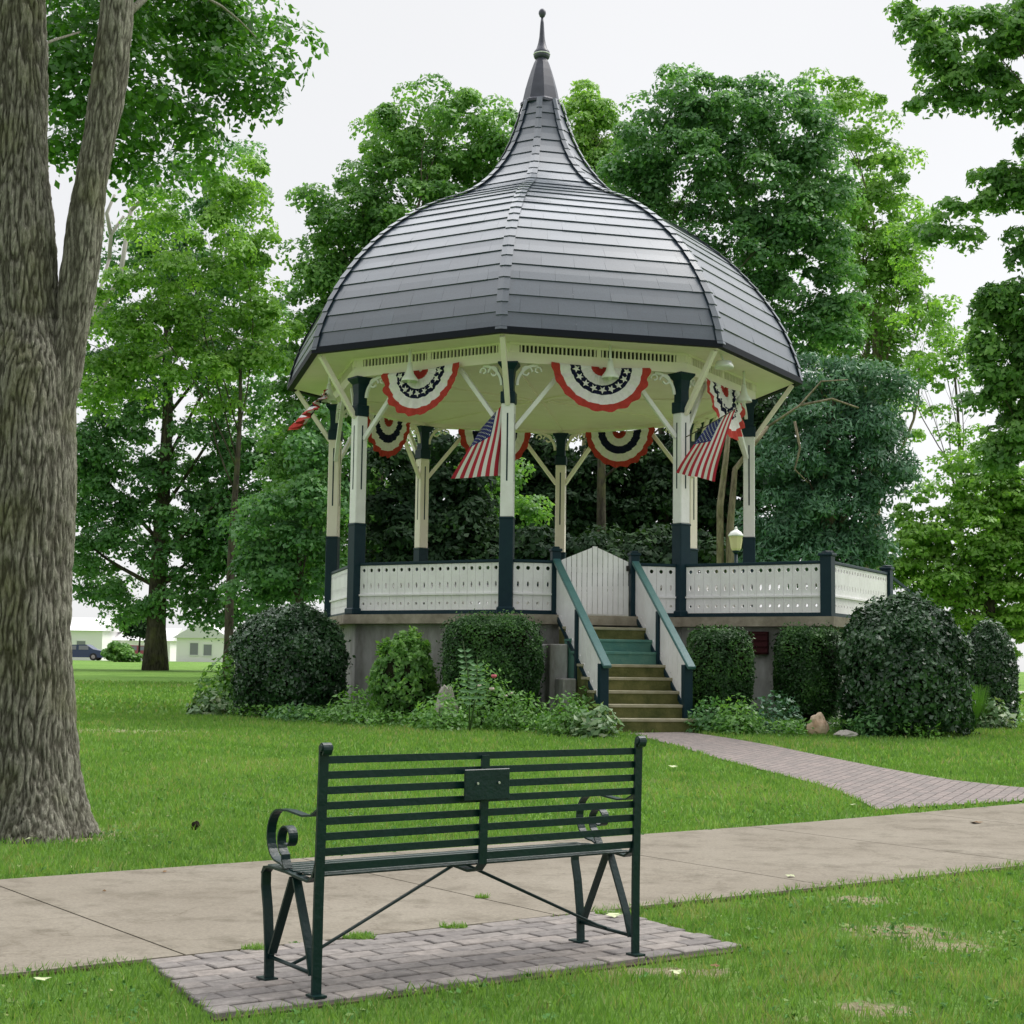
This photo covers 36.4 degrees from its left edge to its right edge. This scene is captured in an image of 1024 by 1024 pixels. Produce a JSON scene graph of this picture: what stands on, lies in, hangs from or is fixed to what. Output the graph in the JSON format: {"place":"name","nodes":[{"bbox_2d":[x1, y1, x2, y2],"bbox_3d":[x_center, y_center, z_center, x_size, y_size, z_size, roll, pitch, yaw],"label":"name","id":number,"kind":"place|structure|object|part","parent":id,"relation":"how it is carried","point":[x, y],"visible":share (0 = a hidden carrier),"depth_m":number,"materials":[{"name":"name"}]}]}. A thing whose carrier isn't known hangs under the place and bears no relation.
{"place":"outdoors","nodes":[
{"label":"outdoors","id":0,"kind":"place"},
{"bbox_2d":[72,644,102,660],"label":"parked car","id":1,"kind":"object","parent":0,"point":[92,652],"visible":0.41,"depth_m":131.58,"materials":[{"name":"blue paint"}]},
{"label":"side window","id":2,"kind":"part","parent":1,"relation":"part of","materials":[{"name":"grey glass"}]},
{"bbox_2d":[70,618,118,660],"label":"house","id":3,"kind":"structure","parent":0,"point":[89,631],"depth_m":179.68,"materials":[{"name":"white paint"}]},
{"bbox_2d":[76,640,86,644],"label":"window","id":4,"kind":"structure","parent":3,"relation":"in","point":[78,642],"depth_m":179.23,"materials":[{"name":"grey glass"}]},
{"bbox_2d":[130,645,143,657],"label":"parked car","id":5,"kind":"object","parent":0,"point":[135,647],"visible":0.02,"depth_m":131.59,"materials":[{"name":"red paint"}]},
{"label":"side window","id":6,"kind":"part","parent":5,"relation":"part of","materials":[{"name":"grey glass"}]},
{"bbox_2d":[113,628,182,660],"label":"house","id":7,"kind":"structure","parent":0,"point":[171,633],"depth_m":185.07,"materials":[{"name":"white paint"}]},
{"bbox_2d":[191,821,199,829],"bbox_3d":[-2.255,2.239,11.097,0.070,0.073,0.057,1,-6,0],"label":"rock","id":8,"kind":"object","parent":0,"point":[196,823],"visible":0.77,"depth_m":11.08,"materials":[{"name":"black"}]},
{"bbox_2d":[173,623,234,661],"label":"house","id":9,"kind":"structure","parent":0,"point":[194,646],"depth_m":171.23,"materials":[{"name":"white paint"}]},
{"bbox_2d":[189,642,198,655],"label":"window","id":10,"kind":"structure","parent":9,"relation":"in","point":[193,646],"depth_m":171.23,"materials":[{"name":"grey glass"}]},
{"bbox_2d":[202,644,212,655],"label":"window","id":11,"kind":"structure","parent":9,"relation":"in","point":[207,648],"depth_m":171.23,"materials":[{"name":"grey glass"}]},
{"bbox_2d":[0,803,1023,976],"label":"pavement","id":12,"kind":"structure","parent":0,"point":[141,914],"depth_m":8.31,"materials":[{"name":"concrete"}]},
{"bbox_2d":[475,892,490,898],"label":"weed tuft","id":13,"kind":"object","parent":12,"relation":"on","point":[481,896],"visible":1,"depth_m":7.88,"materials":[{"name":"green plant"}]},
{"bbox_2d":[3,867,1022,979],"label":"pavement joints","id":14,"kind":"object","parent":12,"relation":"on","point":[37,974],"visible":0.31,"depth_m":7.81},
{"bbox_2d":[0,660,1023,1023],"bbox_3d":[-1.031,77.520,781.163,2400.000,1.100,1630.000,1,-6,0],"label":"lawn","id":15,"kind":"structure","parent":0,"point":[100,670],"depth_m":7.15,"materials":[{"name":"green plant"}]},
{"bbox_2d":[34,977,50,979],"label":"fallen leaf","id":16,"kind":"object","parent":15,"relation":"on","point":[41,978],"visible":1,"depth_m":5.61,"materials":[{"name":"beige plant"}]},
{"bbox_2d":[100,641,142,661],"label":"bush","id":17,"kind":"object","parent":15,"relation":"on","point":[114,651],"visible":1,"depth_m":87.29,"materials":[{"name":"green plant"}]},
{"bbox_2d":[113,612,146,661],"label":"sapling","id":18,"kind":"object","parent":15,"relation":"on","point":[139,631],"visible":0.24,"depth_m":89.20,"materials":[{"name":"green plant"}]},
{"bbox_2d":[0,0,328,843],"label":"maple tree","id":19,"kind":"object","parent":15,"relation":"on","point":[44,320],"visible":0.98,"depth_m":10.88,"materials":[{"name":"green plant"}]},
{"bbox_2d":[78,175,277,394],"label":"bare tree","id":20,"kind":"object","parent":15,"relation":"on","point":[111,231],"visible":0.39,"depth_m":56.12,"materials":[{"name":"grey plant"}]},
{"bbox_2d":[76,119,305,680],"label":"bright tree","id":21,"kind":"object","parent":15,"relation":"on","point":[131,328],"visible":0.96,"depth_m":48.57,"materials":[{"name":"green plant"}]},
{"bbox_2d":[72,138,324,670],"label":"broadleaf tree","id":22,"kind":"object","parent":15,"relation":"on","point":[202,547],"visible":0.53,"depth_m":61.74,"materials":[{"name":"green plant"}]},
{"bbox_2d":[185,689,231,715],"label":"plant","id":23,"kind":"object","parent":15,"relation":"on","point":[207,708],"visible":0.88,"depth_m":26.56,"materials":[{"name":"green plant"}]},
{"bbox_2d":[191,653,254,709],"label":"plant","id":24,"kind":"object","parent":15,"relation":"on","point":[220,687],"visible":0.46,"depth_m":27.97,"materials":[{"name":"green plant"}]},
{"bbox_2d":[216,403,351,620],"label":"rounded tree","id":25,"kind":"object","parent":15,"relation":"on","point":[271,574],"visible":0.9,"depth_m":43.63,"materials":[{"name":"green plant"}]},
{"bbox_2d":[225,596,355,716],"bbox_3d":[-3.854,2.492,26.881,2.250,2.093,2.226,1,-6,0],"label":"shrub","id":26,"kind":"object","parent":15,"relation":"on","point":[296,653],"visible":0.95,"depth_m":26.17,"materials":[{"name":"green plant"}]},
{"bbox_2d":[261,701,332,721],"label":"plant","id":27,"kind":"object","parent":15,"relation":"on","point":[287,714],"visible":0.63,"depth_m":25.21,"materials":[{"name":"green plant"}]},
{"bbox_2d":[324,684,379,724],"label":"plant","id":28,"kind":"object","parent":15,"relation":"on","point":[352,705],"visible":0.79,"depth_m":24.32,"materials":[{"name":"green plant"}]},
{"bbox_2d":[361,688,374,714],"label":"plant","id":29,"kind":"object","parent":15,"relation":"on","point":[367,698],"visible":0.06,"depth_m":25.77,"materials":[{"name":"green plant"}]},
{"bbox_2d":[365,625,438,723],"bbox_3d":[-1.755,2.638,25.243,1.305,1.620,1.215,1,-6,0],"label":"shrub","id":30,"kind":"object","parent":15,"relation":"on","point":[402,678],"visible":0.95,"depth_m":24.93,"materials":[{"name":"green plant"}]},
{"bbox_2d":[252,73,554,601],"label":"rounded tree","id":31,"kind":"object","parent":15,"relation":"on","point":[374,214],"visible":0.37,"depth_m":52.44,"materials":[{"name":"green plant"}]},
{"bbox_2d":[407,692,468,731],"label":"plant","id":32,"kind":"object","parent":15,"relation":"on","point":[428,716],"visible":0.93,"depth_m":23.08,"materials":[{"name":"green plant"}]},
{"bbox_2d":[147,910,740,1021],"bbox_3d":[-0.254,1.846,6.374,2.593,0.087,1.073,5,-7,-35],"label":"brick pad","id":33,"kind":"object","parent":15,"relation":"on","point":[226,980],"visible":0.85,"depth_m":6.21,"materials":[{"name":"grey brick"}]},
{"bbox_2d":[240,940,263,949],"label":"weed tuft","id":34,"kind":"object","parent":33,"relation":"on","point":[257,946],"visible":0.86,"depth_m":6.39,"materials":[{"name":"green plant"}]},
{"bbox_2d":[342,930,376,939],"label":"weed tuft","id":35,"kind":"object","parent":33,"relation":"on","point":[357,936],"visible":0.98,"depth_m":6.69,"materials":[{"name":"green plant"}]},
{"bbox_2d":[256,736,646,999],"bbox_3d":[-0.195,1.334,6.120,1.542,0.892,0.456,5,-7,-36],"label":"park bench","id":36,"kind":"object","parent":33,"relation":"on","point":[485,783],"visible":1,"depth_m":5.92,"materials":[{"name":"green paint"}]},
{"bbox_2d":[438,921,469,928],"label":"weed tuft","id":37,"kind":"object","parent":33,"relation":"on","point":[453,925],"visible":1,"depth_m":6.99,"materials":[{"name":"green plant"}]},
{"bbox_2d":[594,907,621,914],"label":"weed tuft","id":38,"kind":"object","parent":33,"relation":"on","point":[606,912],"visible":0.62,"depth_m":7.43,"materials":[{"name":"green plant"}]},
{"bbox_2d":[606,913,620,916],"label":"fallen leaf","id":39,"kind":"object","parent":33,"relation":"on","point":[613,914],"visible":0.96,"depth_m":7.31,"materials":[{"name":"beige plant"}]},
{"bbox_2d":[434,685,458,723],"bbox_3d":[-1.010,3.044,23.866,0.382,0.795,0.310,1,-6,0],"label":"rock","id":40,"kind":"object","parent":15,"relation":"on","point":[443,688],"visible":0.38,"depth_m":23.80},
{"bbox_2d":[457,643,486,730],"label":"fern plant","id":41,"kind":"object","parent":15,"relation":"on","point":[471,684],"visible":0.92,"depth_m":22.76,"materials":[{"name":"green plant"}]},
{"bbox_2d":[442,660,519,729],"bbox_3d":[-0.475,2.786,23.741,1.249,1.068,1.026,1,-6,0],"label":"rose bush","id":42,"kind":"object","parent":15,"relation":"on","point":[487,706],"visible":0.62,"depth_m":23.61,"materials":[{"name":"green plant"}]},
{"bbox_2d":[435,608,547,715],"bbox_3d":[-0.334,2.443,24.974,1.822,1.784,1.267,1,-6,0],"label":"shrub","id":43,"kind":"object","parent":15,"relation":"on","point":[505,644],"visible":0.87,"depth_m":24.52,"materials":[{"name":"green plant"}]},
{"bbox_2d":[0,768,1023,1023],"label":"lawn weeds","id":44,"kind":"object","parent":15,"relation":"on","point":[458,990],"visible":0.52,"depth_m":7.04,"materials":[{"name":"green plant"}]},
{"bbox_2d":[484,690,550,731],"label":"plant","id":45,"kind":"object","parent":15,"relation":"on","point":[506,710],"visible":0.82,"depth_m":23.17,"materials":[{"name":"green plant"}]},
{"bbox_2d":[345,429,738,602],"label":"shaded tree","id":46,"kind":"object","parent":15,"relation":"on","point":[460,527],"visible":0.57,"depth_m":45.38,"materials":[{"name":"green plant"}]},
{"bbox_2d":[454,433,629,603],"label":"shaded tree","id":47,"kind":"object","parent":15,"relation":"on","point":[540,483],"visible":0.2,"depth_m":56.01,"materials":[{"name":"green plant"}]},
{"bbox_2d":[537,690,590,736],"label":"plant","id":48,"kind":"object","parent":15,"relation":"on","point":[549,722],"visible":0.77,"depth_m":22.36,"materials":[{"name":"green plant"}]},
{"bbox_2d":[563,685,593,717],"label":"plant","id":49,"kind":"object","parent":15,"relation":"on","point":[584,696],"visible":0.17,"depth_m":23.99,"materials":[{"name":"green plant"}]},
{"bbox_2d":[559,78,626,590],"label":"pale tree","id":50,"kind":"object","parent":15,"relation":"on","point":[600,113],"visible":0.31,"depth_m":76.36,"materials":[{"name":"green plant"}]},
{"bbox_2d":[567,701,622,738],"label":"plant","id":51,"kind":"object","parent":15,"relation":"on","point":[592,725],"visible":0.98,"depth_m":22.03,"materials":[{"name":"green plant"}]},
{"bbox_2d":[287,9,915,732],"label":"bandstand","id":52,"kind":"structure","parent":15,"relation":"on","point":[523,265],"depth_m":26.80,"materials":[{"name":"metal"}]},
{"bbox_2d":[288,389,327,429],"bbox_3d":[-3.857,-1.877,29.225,0.702,0.683,1.469,2,-6,-13],"label":"flag","id":53,"kind":"object","parent":52,"relation":"hanging from","point":[303,418],"visible":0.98,"depth_m":28.88,"materials":[{"name":"red fabric"}]},
{"bbox_2d":[321,376,336,402],"bbox_3d":[-3.422,-2.342,29.119,0.300,0.600,0.296,1,-6,0],"label":"eave lamp","id":54,"kind":"object","parent":52,"relation":"attached to","point":[331,398],"visible":0.92,"depth_m":29.06,"materials":[{"name":"white metal"}]},
{"bbox_2d":[367,413,409,457],"bbox_3d":[-2.598,-1.546,32.169,0.134,0.831,1.632,-3,-7,30],"label":"bunting","id":55,"kind":"object","parent":52,"relation":"hanging from","point":[387,437],"visible":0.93,"depth_m":32.21},
{"bbox_2d":[401,349,417,382],"bbox_3d":[-1.771,-2.533,26.951,0.300,0.600,0.295,1,-6,0],"label":"eave lamp","id":56,"kind":"object","parent":52,"relation":"attached to","point":[409,376],"visible":1,"depth_m":26.89,"materials":[{"name":"white metal"}]},
{"bbox_2d":[381,362,458,415],"bbox_3d":[-1.634,-2.102,26.973,1.632,0.900,0.172,-3,-7,30],"label":"bunting","id":57,"kind":"object","parent":52,"relation":"hanging from","point":[429,389],"visible":0.95,"depth_m":26.96},
{"bbox_2d":[451,405,501,478],"bbox_3d":[-0.524,-1.272,26.191,1.006,1.465,0.153,2,-6,-13],"label":"flag","id":58,"kind":"object","parent":52,"relation":"attached to","point":[482,457],"visible":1,"depth_m":26.18,"materials":[{"name":"multicoloured fabric"}]},
{"bbox_2d":[458,429,530,460],"bbox_3d":[-0.386,-1.354,33.821,1.632,0.831,0.134,2,-6,-15],"label":"bunting","id":59,"kind":"object","parent":52,"relation":"hanging from","point":[469,436],"visible":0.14,"depth_m":33.92},
{"bbox_2d":[551,362,650,411],"bbox_3d":[1.537,-2.108,26.477,1.796,0.838,0.178,2,-6,-14],"label":"bunting","id":60,"kind":"object","parent":52,"relation":"hanging from","point":[589,387],"visible":0.92,"depth_m":26.48},
{"bbox_2d":[602,345,618,379],"bbox_3d":[1.670,-2.540,26.423,0.300,0.600,0.296,1,-6,0],"label":"eave lamp","id":61,"kind":"object","parent":52,"relation":"attached to","point":[610,373],"visible":1,"depth_m":26.37,"materials":[{"name":"white metal"}]},
{"bbox_2d":[586,427,654,467],"bbox_3d":[2.329,-1.365,33.449,1.673,0.809,0.136,-3,-7,30],"label":"bunting","id":62,"kind":"object","parent":52,"relation":"hanging from","point":[621,448],"visible":1,"depth_m":33.42},
{"bbox_2d":[676,408,736,481],"bbox_3d":[3.329,-1.165,26.672,1.076,1.282,0.495,1,-6,0],"label":"flag","id":63,"kind":"object","parent":52,"relation":"attached to","point":[701,458],"visible":1,"depth_m":26.55,"materials":[{"name":"multicoloured fabric"}]},
{"bbox_2d":[714,354,733,369],"bbox_3d":[3.685,-2.628,27.022,0.340,0.266,0.335,1,-6,0],"label":"flood lamp","id":64,"kind":"object","parent":52,"relation":"attached to","point":[722,364],"visible":1,"depth_m":26.92,"materials":[{"name":"white metal"}]},
{"bbox_2d":[706,378,745,439],"bbox_3d":[3.945,-1.815,28.196,0.234,1.021,1.734,-3,-7,31],"label":"bunting","id":65,"kind":"object","parent":52,"relation":"hanging from","point":[723,399],"visible":0.88,"depth_m":28.20},
{"bbox_2d":[736,371,751,403],"bbox_3d":[4.263,-2.292,28.584,0.300,0.600,0.295,1,-6,0],"label":"eave lamp","id":66,"kind":"object","parent":52,"relation":"attached to","point":[743,397],"visible":1,"depth_m":28.52,"materials":[{"name":"white ceramic"}]},
{"bbox_2d":[221,699,1023,739],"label":"ground cover","id":67,"kind":"object","parent":15,"relation":"on","point":[798,726],"visible":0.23,"depth_m":23.79,"materials":[{"name":"green plant"}]},
{"bbox_2d":[566,428,742,589],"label":"shaded tree","id":68,"kind":"object","parent":15,"relation":"on","point":[644,485],"visible":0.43,"depth_m":56.16,"materials":[{"name":"green plant"}]},
{"bbox_2d":[670,969,681,973],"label":"fallen leaf","id":69,"kind":"object","parent":15,"relation":"on","point":[677,971],"visible":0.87,"depth_m":6.02,"materials":[{"name":"beige plant"}]},
{"bbox_2d":[685,696,733,732],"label":"plant","id":70,"kind":"object","parent":15,"relation":"on","point":[703,720],"visible":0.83,"depth_m":23.45,"materials":[{"name":"green plant"}]},
{"bbox_2d":[685,624,757,716],"bbox_3d":[3.305,2.572,24.769,1.160,1.621,1.272,1,-6,0],"label":"shrub","id":71,"kind":"object","parent":15,"relation":"on","point":[722,658],"visible":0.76,"depth_m":24.30,"materials":[{"name":"green plant"}]},
{"bbox_2d":[662,391,802,573],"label":"shaded tree","id":72,"kind":"object","parent":15,"relation":"on","point":[763,409],"visible":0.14,"depth_m":56.41,"materials":[{"name":"green plant"}]},
{"bbox_2d":[592,62,874,533],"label":"dark tree","id":73,"kind":"object","parent":15,"relation":"on","point":[701,124],"visible":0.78,"depth_m":50.51,"materials":[{"name":"green plant"}]},
{"bbox_2d":[728,527,742,572],"bbox_3d":[5.180,2.355,35.949,0.370,4.051,0.370,1,-6,0],"label":"lamp post","id":74,"kind":"object","parent":15,"relation":"on","point":[735,535],"visible":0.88,"depth_m":36.01,"materials":[{"name":"beige glass"}]},
{"bbox_2d":[710,693,766,735],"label":"plant","id":75,"kind":"object","parent":15,"relation":"on","point":[737,725],"visible":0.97,"depth_m":23.12,"materials":[{"name":"green plant"}]},
{"bbox_2d":[748,690,804,732],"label":"plant","id":76,"kind":"object","parent":15,"relation":"on","point":[776,708],"visible":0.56,"depth_m":23.71,"materials":[{"name":"green plant"}]},
{"bbox_2d":[717,379,858,572],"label":"bare tree","id":77,"kind":"object","parent":15,"relation":"on","point":[720,524],"visible":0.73,"depth_m":40.21,"materials":[{"name":"brown plant"}]},
{"bbox_2d":[769,621,842,723],"bbox_3d":[4.764,2.577,25.173,1.189,1.670,1.169,1,-6,0],"label":"shrub","id":78,"kind":"object","parent":15,"relation":"on","point":[805,674],"visible":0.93,"depth_m":24.74,"materials":[{"name":"green plant"}]},
{"bbox_2d":[806,712,828,735],"bbox_3d":[4.591,3.200,23.356,0.316,0.390,0.258,-2,-6,22],"label":"rock","id":79,"kind":"object","parent":15,"relation":"on","point":[819,723],"visible":0.86,"depth_m":23.27,"materials":[{"name":"beige stone"}]},
{"bbox_2d":[734,351,927,588],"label":"cedar tree","id":80,"kind":"object","parent":15,"relation":"on","point":[810,520],"visible":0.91,"depth_m":41.69,"materials":[{"name":"green plant"}]},
{"bbox_2d":[833,730,857,738],"bbox_3d":[4.882,3.262,22.782,0.355,0.142,0.289,-1,-6,19],"label":"rock","id":81,"kind":"object","parent":15,"relation":"on","point":[841,733],"visible":0.81,"depth_m":22.70,"materials":[{"name":"grey stone"}]},
{"bbox_2d":[845,702,900,737],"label":"plant","id":82,"kind":"object","parent":15,"relation":"on","point":[857,728],"visible":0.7,"depth_m":22.99,"materials":[{"name":"green plant"}]},
{"bbox_2d":[792,67,961,567],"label":"pale tree","id":83,"kind":"object","parent":15,"relation":"on","point":[883,339],"visible":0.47,"depth_m":70.87,"materials":[{"name":"green plant"}]},
{"bbox_2d":[831,586,979,736],"bbox_3d":[5.980,2.276,23.774,2.207,2.316,2.372,1,-6,0],"label":"shrub","id":84,"kind":"object","parent":15,"relation":"on","point":[906,657],"visible":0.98,"depth_m":23.06,"materials":[{"name":"green plant"}]},
{"bbox_2d":[881,200,993,624],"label":"sparse tree","id":85,"kind":"object","parent":15,"relation":"on","point":[939,313],"visible":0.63,"depth_m":60.80,"materials":[{"name":"green plant"}]},
{"bbox_2d":[874,437,1023,659],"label":"bright tree","id":86,"kind":"object","parent":15,"relation":"on","point":[992,548],"visible":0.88,"depth_m":45.58,"materials":[{"name":"green plant"}]},
{"bbox_2d":[882,0,1023,477],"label":"leafy tree","id":87,"kind":"object","parent":15,"relation":"on","point":[1000,305],"visible":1,"depth_m":25.52,"materials":[{"name":"green plant"}]},
{"bbox_2d":[965,684,991,728],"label":"ornamental grass","id":88,"kind":"object","parent":15,"relation":"on","point":[980,707],"depth_m":25.38,"materials":[{"name":"green plant"}]},
{"bbox_2d":[964,616,1021,725],"bbox_3d":[8.077,2.713,26.375,1.044,1.899,1.034,1,-6,0],"label":"shrub","id":89,"kind":"object","parent":15,"relation":"on","point":[996,668],"visible":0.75,"depth_m":26.03,"materials":[{"name":"green plant"}]},
{"bbox_2d":[973,697,1017,728],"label":"plant","id":90,"kind":"object","parent":15,"relation":"on","point":[997,718],"visible":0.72,"depth_m":25.40,"materials":[{"name":"green plant"}]},
{"bbox_2d":[46,0,1023,671],"label":"sky","id":91,"kind":"structure","parent":0,"point":[488,47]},
{"bbox_2d":[631,732,1023,808],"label":"brick path","id":92,"kind":"structure","parent":0,"point":[879,787],"depth_m":16.22,"materials":[{"name":"grey brick"}]}
]}

